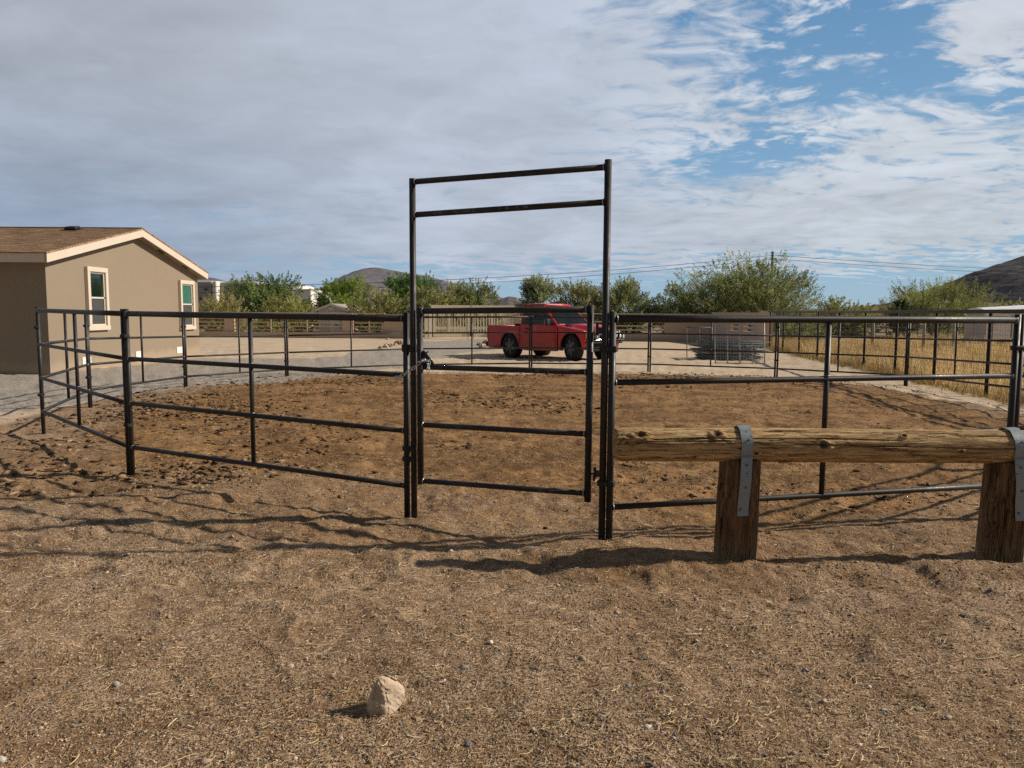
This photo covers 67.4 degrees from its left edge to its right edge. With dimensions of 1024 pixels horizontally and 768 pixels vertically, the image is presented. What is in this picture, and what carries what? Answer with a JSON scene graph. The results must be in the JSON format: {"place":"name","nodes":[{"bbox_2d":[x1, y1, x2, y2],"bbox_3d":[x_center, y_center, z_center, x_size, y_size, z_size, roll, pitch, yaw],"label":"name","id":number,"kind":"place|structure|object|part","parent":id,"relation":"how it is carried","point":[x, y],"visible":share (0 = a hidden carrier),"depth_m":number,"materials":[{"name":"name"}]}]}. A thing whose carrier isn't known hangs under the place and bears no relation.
{"place":"outdoors","nodes":[
{"label":"outdoors","id":0,"kind":"place"},
{"bbox_2d":[197,277,223,281],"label":"hill","id":1,"kind":"structure","parent":0,"point":[211,279],"depth_m":1462.82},
{"bbox_2d":[322,267,502,305],"bbox_3d":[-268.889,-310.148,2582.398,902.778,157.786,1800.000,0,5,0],"label":"hill","id":2,"kind":"structure","parent":0,"point":[373,274],"depth_m":2279.78,"materials":[{"name":"stone"}]},
{"bbox_2d":[0,311,1023,767],"bbox_3d":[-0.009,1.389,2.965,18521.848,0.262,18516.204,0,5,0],"label":"ground","id":3,"kind":"structure","parent":0,"point":[18,397],"depth_m":4.88,"materials":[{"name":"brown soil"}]},
{"bbox_2d":[34,314,90,410],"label":"pen fence","id":4,"kind":"object","parent":3,"relation":"on","point":[68,369],"visible":0.61,"depth_m":11.59,"materials":[{"name":"metal"}]},
{"bbox_2d":[35,307,133,475],"bbox_3d":[-4.967,-0.007,8.798,0.090,1.742,3.490,-5,8,-44],"label":"pen fence","id":5,"kind":"object","parent":3,"relation":"on","point":[76,351],"visible":0.94,"depth_m":8.75,"materials":[{"name":"metal"}]},
{"bbox_2d":[0,226,208,374],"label":"tan house","id":6,"kind":"structure","parent":3,"relation":"on","point":[106,268],"depth_m":22.25,"materials":[{"name":"paint"}]},
{"bbox_2d":[84,266,110,330],"bbox_3d":[-11.995,-2.465,22.234,0.100,1.810,1.160,0,5,0],"label":"window","id":7,"kind":"structure","parent":6,"relation":"in","point":[96,278],"depth_m":22.24,"materials":[{"name":"white"}]},
{"bbox_2d":[178,280,195,329],"bbox_3d":[-11.992,-2.912,28.359,0.100,1.800,1.280,0,5,0],"label":"window","id":8,"kind":"structure","parent":6,"relation":"in","point":[186,289],"depth_m":28.43,"materials":[{"name":"teal"}]},
{"bbox_2d":[83,315,185,407],"bbox_3d":[-7.232,-0.566,14.985,0.090,1.740,3.852,0,5,0],"label":"pen fence","id":9,"kind":"object","parent":3,"relation":"on","point":[141,337],"visible":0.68,"depth_m":14.96,"materials":[{"name":"metal"}]},
{"bbox_2d":[198,289,258,331],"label":"mesquite tree","id":10,"kind":"object","parent":3,"relation":"on","point":[221,303],"visible":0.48,"depth_m":49.75,"materials":[{"name":"green plant"}]},
{"bbox_2d":[181,318,286,386],"bbox_3d":[-6.548,-0.830,18.378,0.090,1.668,3.346,3,6,24],"label":"pen fence","id":11,"kind":"object","parent":3,"relation":"on","point":[239,353],"visible":0.74,"depth_m":18.27,"materials":[{"name":"metal"}]},
{"bbox_2d":[197,278,335,325],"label":"adobe house","id":12,"kind":"structure","parent":3,"relation":"on","point":[203,286],"depth_m":77.81,"materials":[{"name":"grey paint"}]},
{"bbox_2d":[217,270,319,331],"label":"mesquite tree","id":13,"kind":"object","parent":3,"relation":"on","point":[256,295],"visible":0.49,"depth_m":56.80,"materials":[{"name":"green plant"}]},
{"bbox_2d":[123,309,416,517],"bbox_3d":[-2.271,0.210,6.784,3.448,1.725,0.090,3,6,28],"label":"pen fence","id":14,"kind":"object","parent":3,"relation":"on","point":[252,415],"visible":0.91,"depth_m":6.67,"materials":[{"name":"metal"}]},
{"bbox_2d":[252,291,319,331],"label":"olive bush","id":15,"kind":"object","parent":3,"relation":"on","point":[274,301],"visible":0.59,"depth_m":53.02,"materials":[{"name":"green plant"}]},
{"bbox_2d":[199,312,416,338],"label":"slatted wall","id":16,"kind":"structure","parent":3,"relation":"on","point":[229,325],"depth_m":47.21,"materials":[{"name":"paint"}]},
{"bbox_2d":[314,303,358,331],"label":"garden shed","id":17,"kind":"structure","parent":3,"relation":"on","point":[333,308],"depth_m":50.29,"materials":[{"name":"beige wood"}]},
{"bbox_2d":[329,312,345,331],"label":"door","id":18,"kind":"structure","parent":17,"relation":"in","point":[330,324],"depth_m":50.31,"materials":[{"name":"beige wood"}]},
{"bbox_2d":[309,271,372,331],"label":"palo verde tree","id":19,"kind":"object","parent":3,"relation":"on","point":[340,296],"visible":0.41,"depth_m":59.84,"materials":[{"name":"green plant"}]},
{"bbox_2d":[283,316,409,375],"bbox_3d":[-4.353,-1.020,20.634,3.460,1.644,0.090,-2,6,-26],"label":"pen fence","id":20,"kind":"object","parent":3,"relation":"on","point":[350,334],"visible":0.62,"depth_m":20.58,"materials":[{"name":"metal"}]},
{"bbox_2d":[0,372,749,501],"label":"manure flakes","id":21,"kind":"object","parent":3,"relation":"on","point":[224,473],"visible":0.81,"depth_m":8.89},
{"bbox_2d":[334,282,421,332],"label":"mesquite tree","id":22,"kind":"object","parent":3,"relation":"on","point":[382,304],"visible":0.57,"depth_m":49.99,"materials":[{"name":"green plant"}]},
{"bbox_2d":[366,673,404,716],"bbox_3d":[-0.508,1.240,3.098,0.152,0.177,0.136,0,5,0],"label":"rock","id":23,"kind":"object","parent":3,"relation":"on","point":[387,696],"visible":0.98,"depth_m":3.05,"materials":[{"name":"beige stone"}]},
{"bbox_2d":[383,270,441,307],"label":"tree","id":24,"kind":"object","parent":3,"relation":"on","point":[401,289],"visible":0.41,"depth_m":64.84,"materials":[{"name":"green plant"}]},
{"bbox_2d":[401,282,466,335],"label":"mesquite tree","id":25,"kind":"object","parent":3,"relation":"on","point":[444,299],"visible":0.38,"depth_m":50.54,"materials":[{"name":"green plant"}]},
{"bbox_2d":[409,315,530,366],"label":"pen fence","id":26,"kind":"object","parent":3,"relation":"on","point":[472,332],"visible":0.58,"depth_m":21.64,"materials":[{"name":"metal"}]},
{"bbox_2d":[433,276,507,335],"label":"mesquite tree","id":27,"kind":"object","parent":3,"relation":"on","point":[471,295],"visible":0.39,"depth_m":52.01,"materials":[{"name":"green plant"}]},
{"bbox_2d":[28,372,982,538],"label":"manure clods","id":28,"kind":"object","parent":3,"relation":"on","point":[467,447],"visible":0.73,"depth_m":9.93,"materials":[{"name":"brown soil"}]},
{"bbox_2d":[402,159,617,539],"bbox_3d":[-0.064,-0.191,5.632,1.723,2.731,0.098,3,6,24],"label":"gate frame","id":29,"kind":"object","parent":3,"relation":"on","point":[605,348],"visible":1,"depth_m":5.41,"materials":[{"name":"metal"}]},
{"bbox_2d":[417,305,597,501],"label":"pen gate","id":30,"kind":"structure","parent":29,"relation":"attached to","point":[586,434],"depth_m":5.61,"materials":[{"name":"metal"}]},
{"bbox_2d":[393,358,432,379],"bbox_3d":[-0.754,-0.116,5.890,0.342,0.184,0.061,3,6,22],"label":"chain","id":31,"kind":"object","parent":30,"relation":"attached to","point":[410,370],"visible":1,"depth_m":5.88,"materials":[{"name":"silver metal"}]},
{"bbox_2d":[0,388,1023,767],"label":"chaff","id":32,"kind":"object","parent":3,"relation":"on","point":[630,690],"visible":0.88,"depth_m":3.39,"materials":[{"name":"plant"}]},
{"bbox_2d":[0,399,1023,767],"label":"straw","id":33,"kind":"object","parent":3,"relation":"on","point":[526,753],"visible":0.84,"depth_m":3.33,"materials":[{"name":"beige plant"}]},
{"bbox_2d":[32,371,1020,539],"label":"manure crumbs","id":34,"kind":"object","parent":3,"relation":"on","point":[529,423],"visible":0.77,"depth_m":13.09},
{"bbox_2d":[512,273,562,322],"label":"tall tree","id":35,"kind":"object","parent":3,"relation":"on","point":[537,289],"visible":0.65,"depth_m":60.93,"materials":[{"name":"green plant"}]},
{"bbox_2d":[486,303,624,360],"bbox_3d":[1.518,-1.984,28.766,2.428,2.068,5.390,-5,7,-45],"label":"pickup truck","id":36,"kind":"object","parent":3,"relation":"on","point":[539,339],"visible":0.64,"depth_m":27.93,"materials":[{"name":"red paint"}]},
{"bbox_3d":[0.948,-2.083,27.934,0.463,1.528,1.675,-5,7,-45],"label":"door","id":37,"kind":"part","parent":36,"relation":"part of","materials":[{"name":"red paint"}]},
{"bbox_2d":[546,277,617,324],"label":"mesquite tree","id":38,"kind":"object","parent":3,"relation":"on","point":[579,292],"visible":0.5,"depth_m":50.85,"materials":[{"name":"green plant"}]},
{"bbox_2d":[528,315,649,371],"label":"pen fence","id":39,"kind":"object","parent":3,"relation":"on","point":[532,347],"visible":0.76,"depth_m":21.94,"materials":[{"name":"metal"}]},
{"bbox_2d":[594,274,661,332],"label":"mesquite tree","id":40,"kind":"object","parent":3,"relation":"on","point":[627,293],"visible":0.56,"depth_m":50.96,"materials":[{"name":"green plant"}]},
{"bbox_2d":[514,311,773,347],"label":"slatted wall","id":41,"kind":"structure","parent":3,"relation":"on","point":[674,327],"depth_m":44.64,"materials":[{"name":"paint"}]},
{"bbox_2d":[424,305,516,338],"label":"driveway gate","id":42,"kind":"structure","parent":41,"relation":"attached to","point":[427,324],"depth_m":46.30,"materials":[{"name":"beige paint"}]},
{"bbox_2d":[643,280,707,332],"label":"mesquite tree","id":43,"kind":"object","parent":3,"relation":"on","point":[658,309],"visible":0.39,"depth_m":50.36,"materials":[{"name":"green plant"}]},
{"bbox_2d":[686,327,712,357],"bbox_3d":[7.118,-1.572,29.137,1.034,1.184,0.035,0,-1,-6],"label":"wire panel","id":44,"kind":"object","parent":3,"relation":"on","point":[699,339],"visible":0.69,"depth_m":29.13,"materials":[{"name":"grey metal"}]},
{"bbox_2d":[649,323,777,376],"bbox_3d":[5.502,-1.033,21.359,3.541,1.654,0.090,3,6,25],"label":"pen fence","id":45,"kind":"object","parent":3,"relation":"on","point":[711,350],"visible":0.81,"depth_m":21.30,"materials":[{"name":"metal"}]},
{"bbox_2d":[694,357,758,359],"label":"wire panel","id":46,"kind":"object","parent":3,"relation":"on","point":[724,358],"visible":0.41,"depth_m":27.62,"materials":[{"name":"grey metal"}]},
{"bbox_2d":[695,355,763,357],"bbox_3d":[7.946,-1.010,28.175,2.184,0.036,1.284,-1,5,1],"label":"wire panel","id":47,"kind":"object","parent":46,"relation":"on","point":[726,357],"visible":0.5,"depth_m":27.55,"materials":[{"name":"grey metal"}]},
{"bbox_2d":[694,354,760,357],"bbox_3d":[7.846,-1.036,28.085,2.184,0.036,1.284,2,5,6],"label":"wire panel","id":48,"kind":"object","parent":47,"relation":"on","point":[708,355],"visible":0.75,"depth_m":27.94,"materials":[{"name":"grey metal"}]},
{"bbox_2d":[692,351,759,354],"bbox_3d":[7.864,-1.147,28.311,2.184,0.037,1.284,1,6,2],"label":"wire panel","id":49,"kind":"object","parent":48,"relation":"on","point":[700,352],"visible":0.55,"depth_m":27.93,"materials":[{"name":"grey metal"}]},
{"bbox_2d":[707,350,765,352],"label":"wire panel","id":50,"kind":"object","parent":49,"relation":"on","point":[736,352],"visible":0.26,"depth_m":27.52,"materials":[{"name":"grey metal"}]},
{"bbox_2d":[689,348,757,350],"bbox_3d":[7.760,-1.287,28.263,2.184,0.036,1.284,0,6,-1],"label":"wire panel","id":51,"kind":"object","parent":50,"relation":"on","point":[722,349],"visible":0.34,"depth_m":28.16,"materials":[{"name":"grey metal"}]},
{"bbox_2d":[701,346,766,348],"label":"wire panel","id":52,"kind":"object","parent":51,"relation":"on","point":[759,347],"visible":0.79,"depth_m":27.76,"materials":[{"name":"grey metal"}]},
{"bbox_2d":[689,345,757,346],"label":"wire panel","id":53,"kind":"object","parent":52,"relation":"on","point":[718,346],"visible":0.53,"depth_m":27.73,"materials":[{"name":"grey metal"}]},
{"bbox_2d":[696,343,762,345],"bbox_3d":[7.936,-1.453,28.142,2.184,0.034,1.284,1,6,4],"label":"wire panel","id":54,"kind":"object","parent":53,"relation":"on","point":[726,344],"visible":0.62,"depth_m":27.92,"materials":[{"name":"grey metal"}]},
{"bbox_2d":[696,341,762,343],"bbox_3d":[7.973,-1.527,28.212,2.184,0.037,1.284,1,6,3],"label":"wire panel","id":55,"kind":"object","parent":54,"relation":"on","point":[728,342],"visible":0.65,"depth_m":27.79,"materials":[{"name":"grey metal"}]},
{"bbox_2d":[703,340,769,342],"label":"wire panel","id":56,"kind":"object","parent":55,"relation":"on","point":[737,341],"visible":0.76,"depth_m":27.68,"materials":[{"name":"grey metal"}]},
{"bbox_2d":[714,323,764,363],"bbox_3d":[7.764,-1.447,26.187,1.708,1.548,0.049,1,-5,2],"label":"wire panel","id":57,"kind":"object","parent":3,"relation":"on","point":[739,345],"visible":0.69,"depth_m":26.18,"materials":[{"name":"grey metal"}]},
{"bbox_2d":[657,249,835,333],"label":"mesquite tree","id":58,"kind":"object","parent":3,"relation":"on","point":[753,294],"visible":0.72,"depth_m":47.10,"materials":[{"name":"green plant"}]},
{"bbox_2d":[773,314,833,342],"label":"creosote bush","id":59,"kind":"object","parent":3,"relation":"on","point":[806,331],"visible":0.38,"depth_m":42.65,"materials":[{"name":"green plant"}]},
{"bbox_2d":[605,312,1023,539],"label":"pen fence","id":60,"kind":"object","parent":3,"relation":"on","point":[826,378],"visible":0.63,"depth_m":5.66,"materials":[{"name":"metal"}]},
{"bbox_2d":[612,425,1023,561],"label":"hitching rail","id":61,"kind":"object","parent":3,"relation":"on","point":[740,453],"visible":0.95,"depth_m":4.97,"materials":[{"name":"brown wood"}]},
{"bbox_2d":[790,295,878,334],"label":"olive bush","id":62,"kind":"object","parent":3,"relation":"on","point":[835,307],"visible":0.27,"depth_m":61.28,"materials":[{"name":"green plant"}]},
{"bbox_2d":[775,323,908,385],"bbox_3d":[8.271,-0.846,19.525,3.293,1.681,0.090,5,7,43],"label":"pen fence","id":63,"kind":"object","parent":3,"relation":"on","point":[838,354],"visible":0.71,"depth_m":19.44,"materials":[{"name":"metal"}]},
{"bbox_2d":[814,309,885,335],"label":"creosote bush","id":64,"kind":"object","parent":3,"relation":"on","point":[853,329],"visible":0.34,"depth_m":59.26,"materials":[{"name":"green plant"}]},
{"bbox_2d":[871,323,874,343],"bbox_3d":[16.886,-2.141,35.949,0.155,1.722,0.143,0,5,0],"label":"wooden post","id":65,"kind":"object","parent":3,"relation":"on","point":[873,331],"visible":0.36,"depth_m":35.87,"materials":[{"name":"wood"}]},
{"bbox_2d":[824,323,963,339],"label":"corral fence","id":66,"kind":"object","parent":3,"relation":"on","point":[902,327],"visible":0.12,"depth_m":49.85,"materials":[{"name":"grey metal"}]},
{"bbox_2d":[766,345,1023,403],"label":"dry weeds","id":67,"kind":"object","parent":3,"relation":"on","point":[918,382],"visible":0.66,"depth_m":21.13,"materials":[{"name":"beige plant"}]},
{"bbox_2d":[768,309,1023,401],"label":"fence","id":68,"kind":"object","parent":3,"relation":"on","point":[991,312],"visible":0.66,"depth_m":20.22,"materials":[{"name":"metal"}]},
{"bbox_2d":[880,298,922,336],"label":"creosote bush","id":69,"kind":"object","parent":3,"relation":"on","point":[899,305],"visible":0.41,"depth_m":53.45,"materials":[{"name":"green plant"}]},
{"bbox_2d":[921,323,925,350],"bbox_3d":[19.270,-2.126,35.949,0.155,1.722,0.143,0,5,0],"label":"wooden post","id":70,"kind":"object","parent":3,"relation":"on","point":[923,333],"visible":0.5,"depth_m":35.88,"materials":[{"name":"wood"}]},
{"bbox_2d":[873,274,1010,336],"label":"creosote bush","id":71,"kind":"object","parent":3,"relation":"on","point":[922,301],"visible":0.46,"depth_m":55.67,"materials":[{"name":"green plant"}]},
{"bbox_2d":[951,323,955,350],"bbox_3d":[20.655,-2.117,35.949,0.155,1.722,0.143,0,5,0],"label":"wooden post","id":72,"kind":"object","parent":3,"relation":"on","point":[953,333],"visible":0.48,"depth_m":35.88,"materials":[{"name":"wood"}]},
{"bbox_2d":[905,316,1013,387],"bbox_3d":[9.504,-0.595,16.495,0.090,1.780,3.952,0,5,-1],"label":"pen fence","id":73,"kind":"object","parent":3,"relation":"on","point":[956,339],"visible":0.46,"depth_m":16.42,"materials":[{"name":"metal"}]},
{"bbox_2d":[961,305,1023,344],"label":"shed","id":74,"kind":"structure","parent":3,"relation":"on","point":[998,330],"depth_m":38.19,"materials":[{"name":"white paint"}]},
{"bbox_3d":[23.501,-2.871,39.461,0.050,1.060,0.900,1,5,1],"label":"rear door","id":75,"kind":"part","parent":74,"relation":"part of","materials":[{"name":"grey metal"}]},
{"bbox_3d":[23.476,-2.783,38.525,0.050,1.060,0.900,1,5,1],"label":"rear door","id":76,"kind":"part","parent":74,"relation":"part of","materials":[{"name":"grey metal"}]},
{"bbox_2d":[964,297,1023,309],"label":"creosote bush","id":77,"kind":"object","parent":3,"relation":"on","point":[1011,303],"visible":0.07,"depth_m":73.52,"materials":[{"name":"green plant"}]},
{"bbox_2d":[1014,314,1023,429],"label":"pen fence","id":78,"kind":"object","parent":3,"relation":"on","point":[1020,376],"visible":0.3,"depth_m":6.10,"materials":[{"name":"metal"}]},
{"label":"utility pole","id":79,"kind":"object","parent":3,"relation":"on","visible":0},
{"bbox_2d":[199,259,1015,292],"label":"overhead wire","id":80,"kind":"object","parent":79,"relation":"attached to","point":[667,269],"visible":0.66,"depth_m":78.64,"materials":[{"name":"black metal"}]},
{"bbox_2d":[209,255,1011,286],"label":"overhead wire","id":81,"kind":"object","parent":79,"relation":"attached to","point":[634,268],"visible":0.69,"depth_m":77.07,"materials":[{"name":"black metal"}]},
{"bbox_2d":[0,0,1023,311],"label":"sky","id":82,"kind":"structure","parent":0,"point":[276,137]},
{"bbox_2d":[489,296,535,306],"bbox_3d":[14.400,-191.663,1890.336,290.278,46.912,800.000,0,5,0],"label":"hill","id":83,"kind":"structure","parent":0,"point":[508,301],"depth_m":1777.58,"materials":[{"name":"grey stone"}]},
{"bbox_2d":[765,331,1023,400],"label":"dry grass","id":84,"kind":"structure","parent":0,"point":[961,349],"depth_m":27.41,"materials":[{"name":"yellow plant"}]},
{"bbox_2d":[812,301,1014,316],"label":"hill","id":85,"kind":"structure","parent":0,"point":[989,304],"depth_m":482.27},
{"bbox_2d":[869,256,1023,305],"bbox_3d":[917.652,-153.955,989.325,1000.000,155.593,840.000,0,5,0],"label":"hill","id":86,"kind":"structure","parent":0,"point":[1003,280],"depth_m":962.72,"materials":[{"name":"brown soil"}]}
]}

